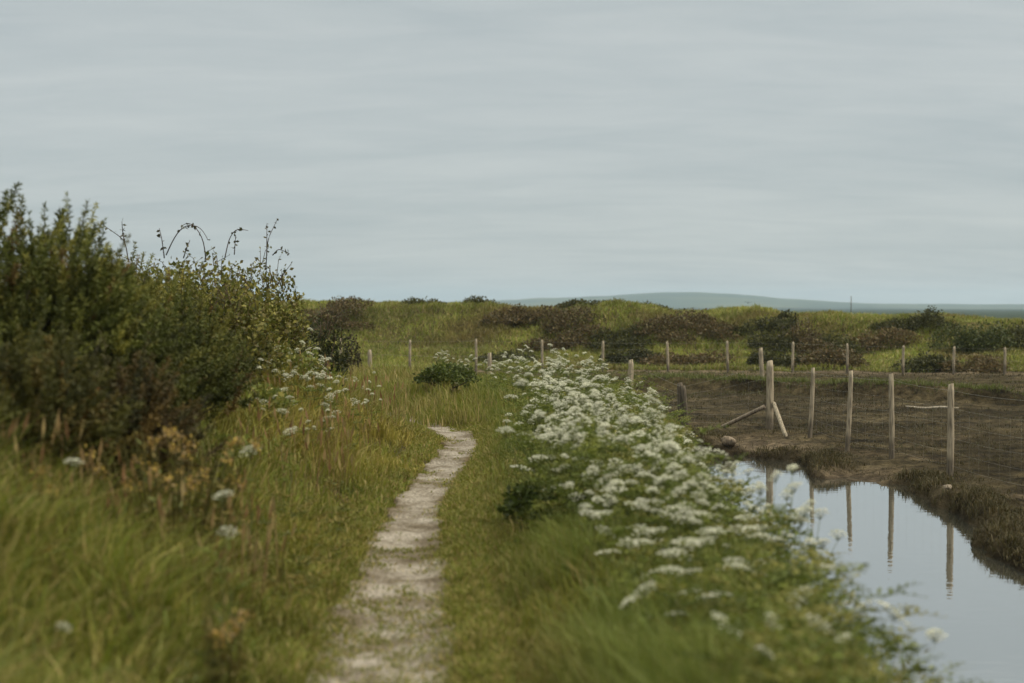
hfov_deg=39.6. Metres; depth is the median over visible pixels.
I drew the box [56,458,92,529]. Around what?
cow parsley
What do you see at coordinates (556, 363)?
cow parsley
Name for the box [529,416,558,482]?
cow parsley
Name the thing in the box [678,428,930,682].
reed grass
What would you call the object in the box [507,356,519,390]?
cow parsley
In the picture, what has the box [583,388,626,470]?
cow parsley
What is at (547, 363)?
cow parsley
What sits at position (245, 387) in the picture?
gorse bush
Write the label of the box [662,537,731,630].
cow parsley
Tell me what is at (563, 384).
cow parsley
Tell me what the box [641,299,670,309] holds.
shrub
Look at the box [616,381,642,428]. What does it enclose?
cow parsley
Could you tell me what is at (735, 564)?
cow parsley
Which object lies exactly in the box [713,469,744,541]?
cow parsley
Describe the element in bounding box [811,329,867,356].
shrub
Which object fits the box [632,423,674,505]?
cow parsley
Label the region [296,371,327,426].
cow parsley
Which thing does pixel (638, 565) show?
cow parsley
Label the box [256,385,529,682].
path grass
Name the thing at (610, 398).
cow parsley
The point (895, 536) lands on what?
water
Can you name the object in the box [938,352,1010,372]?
shrub
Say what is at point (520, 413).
cow parsley
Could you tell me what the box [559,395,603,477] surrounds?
cow parsley
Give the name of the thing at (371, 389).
cow parsley
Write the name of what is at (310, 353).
cow parsley
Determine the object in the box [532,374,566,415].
cow parsley
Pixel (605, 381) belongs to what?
cow parsley
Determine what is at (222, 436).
weed clump
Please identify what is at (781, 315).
shrub
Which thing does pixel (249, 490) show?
cow parsley
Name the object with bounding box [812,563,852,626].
cow parsley
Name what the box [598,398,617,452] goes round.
cow parsley
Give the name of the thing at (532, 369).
cow parsley
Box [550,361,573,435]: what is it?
cow parsley
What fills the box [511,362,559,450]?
cow parsley
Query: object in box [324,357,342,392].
cow parsley
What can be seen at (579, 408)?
cow parsley
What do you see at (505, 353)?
cow parsley
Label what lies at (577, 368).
cow parsley
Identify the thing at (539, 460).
cow parsley
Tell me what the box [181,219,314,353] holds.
bramble bush
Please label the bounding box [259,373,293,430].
cow parsley
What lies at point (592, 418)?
cow parsley
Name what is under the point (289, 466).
cow parsley
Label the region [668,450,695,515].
cow parsley
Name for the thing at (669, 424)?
cow parsley
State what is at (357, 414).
cow parsley
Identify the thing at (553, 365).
cow parsley
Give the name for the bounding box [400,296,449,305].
shrub
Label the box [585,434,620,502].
cow parsley
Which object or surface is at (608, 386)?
cow parsley
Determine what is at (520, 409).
cow parsley
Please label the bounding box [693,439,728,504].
cow parsley
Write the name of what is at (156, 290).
gorse bush
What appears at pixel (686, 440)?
cow parsley
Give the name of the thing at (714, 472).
cow parsley
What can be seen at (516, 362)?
cow parsley
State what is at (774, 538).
cow parsley
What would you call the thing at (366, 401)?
cow parsley
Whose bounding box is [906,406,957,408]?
driftwood
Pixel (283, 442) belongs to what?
cow parsley
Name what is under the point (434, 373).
shrub
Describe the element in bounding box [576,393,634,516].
cow parsley
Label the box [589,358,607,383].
cow parsley
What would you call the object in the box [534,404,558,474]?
cow parsley
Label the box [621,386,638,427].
cow parsley
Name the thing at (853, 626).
undergrowth
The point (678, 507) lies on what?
cow parsley
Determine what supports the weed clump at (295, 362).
on the ground at (872, 461)
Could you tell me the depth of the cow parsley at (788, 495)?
7.61 m
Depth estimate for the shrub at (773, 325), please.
55.94 m
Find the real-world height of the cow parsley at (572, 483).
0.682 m
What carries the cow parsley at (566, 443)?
on the ground at (872, 461)
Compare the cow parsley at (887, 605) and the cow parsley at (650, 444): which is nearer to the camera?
the cow parsley at (887, 605)
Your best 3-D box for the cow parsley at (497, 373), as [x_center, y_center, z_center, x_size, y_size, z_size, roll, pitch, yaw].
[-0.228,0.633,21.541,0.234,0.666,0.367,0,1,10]
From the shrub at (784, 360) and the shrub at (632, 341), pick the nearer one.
the shrub at (784, 360)
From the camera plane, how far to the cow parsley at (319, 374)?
15.06 m
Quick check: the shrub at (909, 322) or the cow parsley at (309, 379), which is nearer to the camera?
the cow parsley at (309, 379)
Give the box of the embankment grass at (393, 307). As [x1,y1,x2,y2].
[263,298,1023,372]
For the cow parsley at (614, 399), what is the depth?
13.64 m
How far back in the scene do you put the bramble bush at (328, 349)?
18.53 m
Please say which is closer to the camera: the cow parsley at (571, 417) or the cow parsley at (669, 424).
the cow parsley at (669, 424)
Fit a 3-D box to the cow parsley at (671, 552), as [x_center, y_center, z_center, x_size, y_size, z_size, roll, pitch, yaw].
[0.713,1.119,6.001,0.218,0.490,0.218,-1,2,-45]
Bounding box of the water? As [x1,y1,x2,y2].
[700,453,1023,682]
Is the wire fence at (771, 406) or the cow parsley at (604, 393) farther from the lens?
the wire fence at (771, 406)
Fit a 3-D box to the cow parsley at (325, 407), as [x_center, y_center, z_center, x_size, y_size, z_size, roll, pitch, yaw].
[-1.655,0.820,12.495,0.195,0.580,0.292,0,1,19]
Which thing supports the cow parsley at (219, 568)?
on the ground at (872, 461)
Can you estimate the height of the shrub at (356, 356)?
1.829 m
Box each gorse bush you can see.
[0,181,187,386]
[0,317,150,476]
[12,261,202,418]
[31,237,236,346]
[44,331,236,514]
[81,254,259,422]
[164,302,265,416]
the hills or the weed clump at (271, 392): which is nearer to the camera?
the weed clump at (271, 392)
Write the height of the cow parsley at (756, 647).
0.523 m
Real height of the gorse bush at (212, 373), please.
1.407 m
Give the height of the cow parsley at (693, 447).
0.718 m
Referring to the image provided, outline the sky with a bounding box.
[0,0,1023,303]
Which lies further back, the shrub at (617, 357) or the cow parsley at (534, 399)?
the shrub at (617, 357)
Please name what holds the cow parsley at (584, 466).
on the ground at (872, 461)
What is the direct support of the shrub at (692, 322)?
on the ground at (872, 461)
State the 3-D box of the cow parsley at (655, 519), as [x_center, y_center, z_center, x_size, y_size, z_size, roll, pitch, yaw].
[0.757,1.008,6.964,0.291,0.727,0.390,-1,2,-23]
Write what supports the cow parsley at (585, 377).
on the ground at (872, 461)
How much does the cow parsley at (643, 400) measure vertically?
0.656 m
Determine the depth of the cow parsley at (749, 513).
8.72 m
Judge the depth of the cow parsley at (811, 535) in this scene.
7.46 m
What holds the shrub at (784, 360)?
on the ground at (872, 461)
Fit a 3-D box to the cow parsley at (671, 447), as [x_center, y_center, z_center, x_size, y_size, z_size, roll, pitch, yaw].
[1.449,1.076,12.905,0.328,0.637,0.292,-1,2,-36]
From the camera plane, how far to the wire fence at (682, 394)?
26.85 m
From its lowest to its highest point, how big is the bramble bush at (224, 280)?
1.748 m
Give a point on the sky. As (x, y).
(868, 151)
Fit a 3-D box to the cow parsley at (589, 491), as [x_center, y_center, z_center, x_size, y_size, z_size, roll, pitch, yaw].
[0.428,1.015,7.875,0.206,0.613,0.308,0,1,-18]
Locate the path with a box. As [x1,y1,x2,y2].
[306,411,477,682]
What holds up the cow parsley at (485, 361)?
on the ground at (872, 461)
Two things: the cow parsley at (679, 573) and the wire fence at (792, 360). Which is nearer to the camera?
the cow parsley at (679, 573)
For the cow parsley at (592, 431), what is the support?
on the ground at (872, 461)
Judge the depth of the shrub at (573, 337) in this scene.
56.83 m
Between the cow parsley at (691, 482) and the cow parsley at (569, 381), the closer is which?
the cow parsley at (691, 482)
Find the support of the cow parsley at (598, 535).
on the ground at (872, 461)
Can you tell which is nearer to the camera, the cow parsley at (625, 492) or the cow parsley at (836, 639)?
the cow parsley at (836, 639)
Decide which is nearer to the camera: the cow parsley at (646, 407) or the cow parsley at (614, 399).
the cow parsley at (614, 399)
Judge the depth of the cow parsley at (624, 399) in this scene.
15.86 m
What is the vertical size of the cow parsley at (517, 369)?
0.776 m
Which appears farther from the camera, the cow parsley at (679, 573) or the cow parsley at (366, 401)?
the cow parsley at (366, 401)
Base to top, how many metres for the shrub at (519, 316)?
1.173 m
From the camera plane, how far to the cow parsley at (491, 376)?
22.63 m
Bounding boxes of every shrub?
[292,295,374,335]
[340,325,363,370]
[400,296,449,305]
[412,361,481,389]
[461,295,499,304]
[471,348,540,362]
[480,303,565,326]
[496,476,630,528]
[517,304,609,352]
[556,298,618,308]
[586,323,662,349]
[597,346,664,365]
[627,307,742,347]
[639,348,736,366]
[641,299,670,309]
[726,316,804,350]
[744,346,809,367]
[763,309,811,352]
[784,317,841,355]
[789,343,869,369]
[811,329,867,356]
[836,322,922,355]
[868,305,960,331]
[890,350,958,372]
[926,316,1016,353]
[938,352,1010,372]
[991,319,1023,346]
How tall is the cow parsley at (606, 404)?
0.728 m
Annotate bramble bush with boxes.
[105,220,289,349]
[172,272,291,380]
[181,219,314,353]
[291,301,357,386]
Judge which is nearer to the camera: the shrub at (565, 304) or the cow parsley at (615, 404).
the cow parsley at (615, 404)
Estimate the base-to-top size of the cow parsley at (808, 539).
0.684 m
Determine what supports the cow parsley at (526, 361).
on the ground at (872, 461)
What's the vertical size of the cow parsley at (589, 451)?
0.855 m
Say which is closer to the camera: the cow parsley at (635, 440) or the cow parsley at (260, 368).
the cow parsley at (635, 440)
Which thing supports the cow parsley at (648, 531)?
on the ground at (872, 461)
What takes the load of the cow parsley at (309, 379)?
on the ground at (872, 461)
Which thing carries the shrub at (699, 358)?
on the ground at (872, 461)
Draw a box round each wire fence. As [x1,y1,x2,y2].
[327,338,1023,374]
[368,350,760,425]
[718,360,1023,485]
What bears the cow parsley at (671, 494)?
on the ground at (872, 461)
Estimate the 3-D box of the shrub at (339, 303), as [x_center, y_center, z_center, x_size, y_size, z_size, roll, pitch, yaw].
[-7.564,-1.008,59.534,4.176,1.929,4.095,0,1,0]
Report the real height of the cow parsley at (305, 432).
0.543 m
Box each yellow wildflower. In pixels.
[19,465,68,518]
[82,423,263,568]
[191,589,256,682]
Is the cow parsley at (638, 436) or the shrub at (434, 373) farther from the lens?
the shrub at (434, 373)
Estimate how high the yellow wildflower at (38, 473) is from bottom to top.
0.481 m
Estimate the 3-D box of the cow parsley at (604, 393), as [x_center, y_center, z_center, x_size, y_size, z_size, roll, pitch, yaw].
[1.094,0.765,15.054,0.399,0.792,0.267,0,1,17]
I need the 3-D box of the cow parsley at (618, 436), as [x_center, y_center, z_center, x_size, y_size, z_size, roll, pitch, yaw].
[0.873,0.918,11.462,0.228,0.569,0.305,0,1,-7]
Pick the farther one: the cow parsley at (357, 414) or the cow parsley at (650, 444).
the cow parsley at (357, 414)
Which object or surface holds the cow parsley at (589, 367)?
on the ground at (872, 461)
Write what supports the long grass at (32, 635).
on the ground at (872, 461)
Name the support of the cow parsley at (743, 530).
on the ground at (872, 461)
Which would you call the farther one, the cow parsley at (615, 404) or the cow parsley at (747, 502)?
the cow parsley at (615, 404)
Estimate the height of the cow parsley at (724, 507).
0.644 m
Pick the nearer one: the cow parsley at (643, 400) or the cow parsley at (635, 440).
the cow parsley at (635, 440)
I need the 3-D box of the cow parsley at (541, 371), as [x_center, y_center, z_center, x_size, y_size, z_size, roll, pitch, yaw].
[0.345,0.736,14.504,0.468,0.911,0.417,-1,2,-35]
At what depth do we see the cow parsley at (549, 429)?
10.56 m
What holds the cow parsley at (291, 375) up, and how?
on the ground at (872, 461)
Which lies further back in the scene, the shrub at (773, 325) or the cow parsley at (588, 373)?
the shrub at (773, 325)
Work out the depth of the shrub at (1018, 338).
54.37 m
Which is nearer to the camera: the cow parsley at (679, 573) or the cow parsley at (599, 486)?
the cow parsley at (679, 573)
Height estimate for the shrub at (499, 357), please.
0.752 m
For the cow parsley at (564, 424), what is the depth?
9.37 m
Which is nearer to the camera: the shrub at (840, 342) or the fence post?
the fence post
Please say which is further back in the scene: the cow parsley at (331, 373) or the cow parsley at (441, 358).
the cow parsley at (441, 358)
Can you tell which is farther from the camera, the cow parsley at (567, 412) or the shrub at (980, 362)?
the shrub at (980, 362)
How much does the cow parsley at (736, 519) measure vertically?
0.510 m
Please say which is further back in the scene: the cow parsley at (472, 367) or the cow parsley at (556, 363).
the cow parsley at (472, 367)
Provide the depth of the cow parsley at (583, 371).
21.03 m
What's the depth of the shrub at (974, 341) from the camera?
53.79 m
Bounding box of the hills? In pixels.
[447,292,1023,308]
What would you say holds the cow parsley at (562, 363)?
on the ground at (872, 461)
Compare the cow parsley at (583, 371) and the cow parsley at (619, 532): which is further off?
the cow parsley at (583, 371)
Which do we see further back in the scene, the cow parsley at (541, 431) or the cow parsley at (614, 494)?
the cow parsley at (541, 431)
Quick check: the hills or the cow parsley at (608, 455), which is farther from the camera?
the hills
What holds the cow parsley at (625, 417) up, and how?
on the ground at (872, 461)
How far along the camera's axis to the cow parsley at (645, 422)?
11.94 m
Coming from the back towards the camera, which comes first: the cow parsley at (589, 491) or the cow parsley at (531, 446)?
the cow parsley at (531, 446)
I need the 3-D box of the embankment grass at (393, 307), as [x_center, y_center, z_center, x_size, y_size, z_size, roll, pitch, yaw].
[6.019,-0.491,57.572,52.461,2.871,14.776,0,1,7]
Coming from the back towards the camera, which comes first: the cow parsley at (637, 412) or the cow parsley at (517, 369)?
the cow parsley at (517, 369)
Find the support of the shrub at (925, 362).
on the ground at (872, 461)
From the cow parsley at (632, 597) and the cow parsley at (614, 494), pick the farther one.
the cow parsley at (614, 494)
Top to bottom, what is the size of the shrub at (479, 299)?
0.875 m
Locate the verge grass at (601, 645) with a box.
[339,360,971,682]
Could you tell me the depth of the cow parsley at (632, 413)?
15.83 m
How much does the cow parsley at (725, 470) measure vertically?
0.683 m
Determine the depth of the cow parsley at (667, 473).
8.00 m
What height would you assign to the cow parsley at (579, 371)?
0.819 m
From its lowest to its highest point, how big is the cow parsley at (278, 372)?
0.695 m
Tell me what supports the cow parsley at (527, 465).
on the ground at (872, 461)
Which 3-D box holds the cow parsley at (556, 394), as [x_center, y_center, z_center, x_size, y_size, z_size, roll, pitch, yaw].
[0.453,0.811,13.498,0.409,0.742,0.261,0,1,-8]
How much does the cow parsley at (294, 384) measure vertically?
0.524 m
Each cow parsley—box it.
[46,622,90,682]
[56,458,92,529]
[191,490,243,615]
[212,526,255,646]
[232,445,263,574]
[255,358,278,386]
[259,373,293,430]
[267,345,294,393]
[271,428,299,503]
[274,408,298,487]
[281,374,305,417]
[283,369,298,398]
[293,408,321,466]
[294,327,320,381]
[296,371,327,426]
[297,375,314,400]
[308,370,341,425]
[312,357,335,412]
[314,402,335,457]
[322,380,347,429]
[323,394,340,441]
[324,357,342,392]
[350,398,366,444]
[362,371,380,407]
[364,393,381,429]
[434,350,446,363]
[465,354,481,387]
[479,359,496,387]
[482,366,499,389]
[491,361,504,386]
[495,351,510,378]
[495,379,568,521]
[498,360,507,385]
[502,374,541,448]
[502,395,533,458]
[503,354,520,392]
[505,393,530,432]
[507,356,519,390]
[508,361,526,396]
[510,432,551,488]
[511,356,532,391]
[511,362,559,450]
[514,345,537,380]
[517,347,538,387]
[518,381,547,446]
[521,357,542,390]
[523,375,557,453]
[524,454,563,526]
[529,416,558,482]
[530,369,570,444]
[530,397,572,480]
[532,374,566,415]
[532,383,568,452]
[533,373,555,432]
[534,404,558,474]
[536,350,566,377]
[536,362,564,423]
[541,343,572,396]
[541,429,570,501]
[542,392,592,481]
[542,414,580,481]
[543,382,598,473]
[543,426,618,527]
[544,365,568,413]
[547,381,580,418]
[548,388,579,449]
[550,355,562,384]
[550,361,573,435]
[550,422,592,510]
[551,414,574,482]
[551,433,586,508]
[551,453,591,520]
[552,381,574,425]
[553,392,611,479]
[555,348,569,380]
[557,412,610,527]
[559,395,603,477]
[561,382,594,452]
[562,465,616,552]
[563,364,584,404]
[566,354,584,385]
[568,352,590,393]
[568,470,615,528]
[571,368,613,417]
[572,375,592,424]
[573,370,585,405]
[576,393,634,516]
[576,510,620,592]
[577,409,615,481]
[578,356,595,384]
[578,358,590,405]
[578,473,631,577]
[579,409,607,470]
[580,367,606,411]
[580,383,611,441]
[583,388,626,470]
[583,407,645,527]
[584,479,646,557]
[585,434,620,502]
[586,459,620,522]
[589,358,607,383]
[591,363,610,394]
[593,383,619,429]
[593,393,634,474]
[597,376,633,424]
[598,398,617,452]
[600,486,645,546]
[601,375,615,408]
[604,458,642,533]
[611,398,631,451]
[611,421,628,479]
[613,379,637,425]
[615,420,657,489]
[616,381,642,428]
[617,538,664,602]
[618,415,678,523]
[619,582,672,674]
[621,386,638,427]
[623,444,671,532]
[623,498,665,562]
[624,397,639,437]
[624,407,678,559]
[627,395,683,502]
[627,527,669,582]
[630,395,651,435]
[630,474,692,574]
[631,381,645,416]
[631,438,674,532]
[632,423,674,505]
[634,399,648,431]
[634,462,706,559]
[636,440,705,561]
[639,390,655,441]
[640,388,670,450]
[641,414,663,469]
[641,418,664,452]
[641,430,676,471]
[644,428,692,527]
[644,443,698,504]
[649,505,691,563]
[651,548,701,611]
[658,566,701,635]
[661,426,691,464]
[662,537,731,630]
[663,510,719,598]
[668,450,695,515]
[671,434,690,476]
[676,472,732,587]
[677,446,719,554]
[679,447,729,537]
[679,480,726,573]
[683,432,699,465]
[690,449,723,491]
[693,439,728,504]
[695,527,743,588]
[699,461,757,551]
[707,557,753,624]
[709,476,735,522]
[711,461,758,539]
[711,612,773,681]
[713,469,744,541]
[722,516,753,560]
[726,524,775,592]
[730,481,772,561]
[740,504,762,536]
[742,464,814,570]
[742,471,814,586]
[742,532,785,596]
[762,585,811,671]
[776,515,834,615]
[779,499,846,584]
[804,615,852,682]
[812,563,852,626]
[830,599,890,678]
[876,601,947,682]
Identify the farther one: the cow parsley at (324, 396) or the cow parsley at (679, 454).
the cow parsley at (324, 396)
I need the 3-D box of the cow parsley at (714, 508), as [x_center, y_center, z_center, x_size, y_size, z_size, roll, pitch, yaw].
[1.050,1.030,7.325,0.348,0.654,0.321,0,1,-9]
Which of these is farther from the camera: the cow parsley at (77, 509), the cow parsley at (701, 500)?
the cow parsley at (701, 500)
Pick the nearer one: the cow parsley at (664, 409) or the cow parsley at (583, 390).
the cow parsley at (664, 409)
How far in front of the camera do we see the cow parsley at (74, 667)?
4.63 m
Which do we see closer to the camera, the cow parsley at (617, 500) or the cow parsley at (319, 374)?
the cow parsley at (617, 500)
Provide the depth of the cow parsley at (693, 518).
6.44 m
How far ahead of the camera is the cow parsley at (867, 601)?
5.40 m
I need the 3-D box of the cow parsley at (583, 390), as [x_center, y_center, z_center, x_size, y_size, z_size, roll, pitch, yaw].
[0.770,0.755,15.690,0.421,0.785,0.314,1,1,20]
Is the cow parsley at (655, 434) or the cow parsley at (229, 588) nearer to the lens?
the cow parsley at (229, 588)
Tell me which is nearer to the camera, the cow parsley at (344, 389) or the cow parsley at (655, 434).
the cow parsley at (655, 434)
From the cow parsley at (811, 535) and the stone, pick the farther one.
the stone
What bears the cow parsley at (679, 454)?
on the ground at (872, 461)
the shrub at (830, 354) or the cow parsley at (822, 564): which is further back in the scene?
the shrub at (830, 354)
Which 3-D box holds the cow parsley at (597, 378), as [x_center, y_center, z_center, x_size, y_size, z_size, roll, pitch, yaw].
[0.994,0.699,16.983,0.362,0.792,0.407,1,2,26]
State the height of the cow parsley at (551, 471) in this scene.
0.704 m
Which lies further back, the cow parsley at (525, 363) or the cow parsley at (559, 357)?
the cow parsley at (525, 363)
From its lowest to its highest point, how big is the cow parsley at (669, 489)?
0.825 m
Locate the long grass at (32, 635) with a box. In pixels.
[0,342,445,682]
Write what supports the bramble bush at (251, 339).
on the ground at (872, 461)
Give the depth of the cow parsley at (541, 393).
15.86 m
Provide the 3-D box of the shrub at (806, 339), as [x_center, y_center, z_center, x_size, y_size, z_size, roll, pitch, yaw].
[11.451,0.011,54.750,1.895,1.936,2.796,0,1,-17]
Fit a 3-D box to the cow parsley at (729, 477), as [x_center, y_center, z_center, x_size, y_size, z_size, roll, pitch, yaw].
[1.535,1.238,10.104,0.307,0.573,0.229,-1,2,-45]
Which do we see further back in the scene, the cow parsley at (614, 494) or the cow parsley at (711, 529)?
the cow parsley at (614, 494)
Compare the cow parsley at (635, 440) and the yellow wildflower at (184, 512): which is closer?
the yellow wildflower at (184, 512)
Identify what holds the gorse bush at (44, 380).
on the ground at (872, 461)
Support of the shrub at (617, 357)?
on the ground at (872, 461)
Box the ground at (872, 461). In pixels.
[4,303,1023,682]
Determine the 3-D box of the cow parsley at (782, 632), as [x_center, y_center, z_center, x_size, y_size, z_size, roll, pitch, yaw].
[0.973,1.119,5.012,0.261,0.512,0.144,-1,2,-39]
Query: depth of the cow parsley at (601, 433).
10.72 m
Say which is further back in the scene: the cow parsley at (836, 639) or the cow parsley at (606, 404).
the cow parsley at (606, 404)
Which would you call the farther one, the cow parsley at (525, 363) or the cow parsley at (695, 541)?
the cow parsley at (525, 363)
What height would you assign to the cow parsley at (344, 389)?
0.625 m
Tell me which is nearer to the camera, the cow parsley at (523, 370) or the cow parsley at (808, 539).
the cow parsley at (808, 539)
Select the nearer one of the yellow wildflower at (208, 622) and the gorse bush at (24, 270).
the yellow wildflower at (208, 622)
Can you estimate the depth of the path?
7.95 m
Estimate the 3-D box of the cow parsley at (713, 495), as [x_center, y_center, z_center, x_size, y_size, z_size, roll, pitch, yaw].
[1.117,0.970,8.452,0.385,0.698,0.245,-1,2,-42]
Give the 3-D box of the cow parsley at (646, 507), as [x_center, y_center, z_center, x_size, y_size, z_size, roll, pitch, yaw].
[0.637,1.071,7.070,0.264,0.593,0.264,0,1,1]
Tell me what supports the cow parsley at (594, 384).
on the ground at (872, 461)
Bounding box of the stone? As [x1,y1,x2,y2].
[721,436,735,446]
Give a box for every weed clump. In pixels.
[191,415,261,460]
[218,381,296,419]
[249,340,336,382]
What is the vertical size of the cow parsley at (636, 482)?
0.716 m
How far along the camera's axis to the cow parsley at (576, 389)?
16.81 m
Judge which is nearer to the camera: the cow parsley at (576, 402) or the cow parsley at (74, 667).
the cow parsley at (74, 667)
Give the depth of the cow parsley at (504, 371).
23.92 m
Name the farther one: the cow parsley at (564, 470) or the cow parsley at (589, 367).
the cow parsley at (589, 367)
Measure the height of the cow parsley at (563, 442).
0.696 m
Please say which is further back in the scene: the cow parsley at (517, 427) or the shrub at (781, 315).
the shrub at (781, 315)
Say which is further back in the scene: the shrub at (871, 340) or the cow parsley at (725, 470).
the shrub at (871, 340)
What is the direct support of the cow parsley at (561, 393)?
on the ground at (872, 461)
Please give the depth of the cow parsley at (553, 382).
16.34 m
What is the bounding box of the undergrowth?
[475,348,992,682]
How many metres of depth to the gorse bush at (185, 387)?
9.05 m
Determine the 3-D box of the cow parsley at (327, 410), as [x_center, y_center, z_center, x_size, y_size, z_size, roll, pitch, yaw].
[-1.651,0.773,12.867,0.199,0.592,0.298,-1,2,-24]
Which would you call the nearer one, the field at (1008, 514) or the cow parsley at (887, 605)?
the cow parsley at (887, 605)
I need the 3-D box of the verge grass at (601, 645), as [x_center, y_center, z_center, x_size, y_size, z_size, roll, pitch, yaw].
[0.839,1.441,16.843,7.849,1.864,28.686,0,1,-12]
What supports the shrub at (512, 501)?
on the ground at (872, 461)
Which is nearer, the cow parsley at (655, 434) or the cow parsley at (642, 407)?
the cow parsley at (655, 434)
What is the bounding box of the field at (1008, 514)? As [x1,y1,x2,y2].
[483,367,1023,568]
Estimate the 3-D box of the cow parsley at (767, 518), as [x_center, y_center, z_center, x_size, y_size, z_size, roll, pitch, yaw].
[1.323,1.022,7.086,0.307,0.767,0.412,-1,2,-44]
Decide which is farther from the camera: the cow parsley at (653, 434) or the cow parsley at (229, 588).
the cow parsley at (653, 434)
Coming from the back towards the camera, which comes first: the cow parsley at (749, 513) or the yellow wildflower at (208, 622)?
the cow parsley at (749, 513)
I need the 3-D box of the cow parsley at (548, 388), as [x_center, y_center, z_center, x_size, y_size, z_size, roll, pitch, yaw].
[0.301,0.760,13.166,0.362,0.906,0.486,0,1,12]
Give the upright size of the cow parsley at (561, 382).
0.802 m
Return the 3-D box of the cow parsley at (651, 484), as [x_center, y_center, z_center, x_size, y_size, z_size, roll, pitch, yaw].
[0.752,0.847,7.791,0.328,0.974,0.490,0,1,16]
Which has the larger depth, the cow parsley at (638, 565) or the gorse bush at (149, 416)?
the gorse bush at (149, 416)

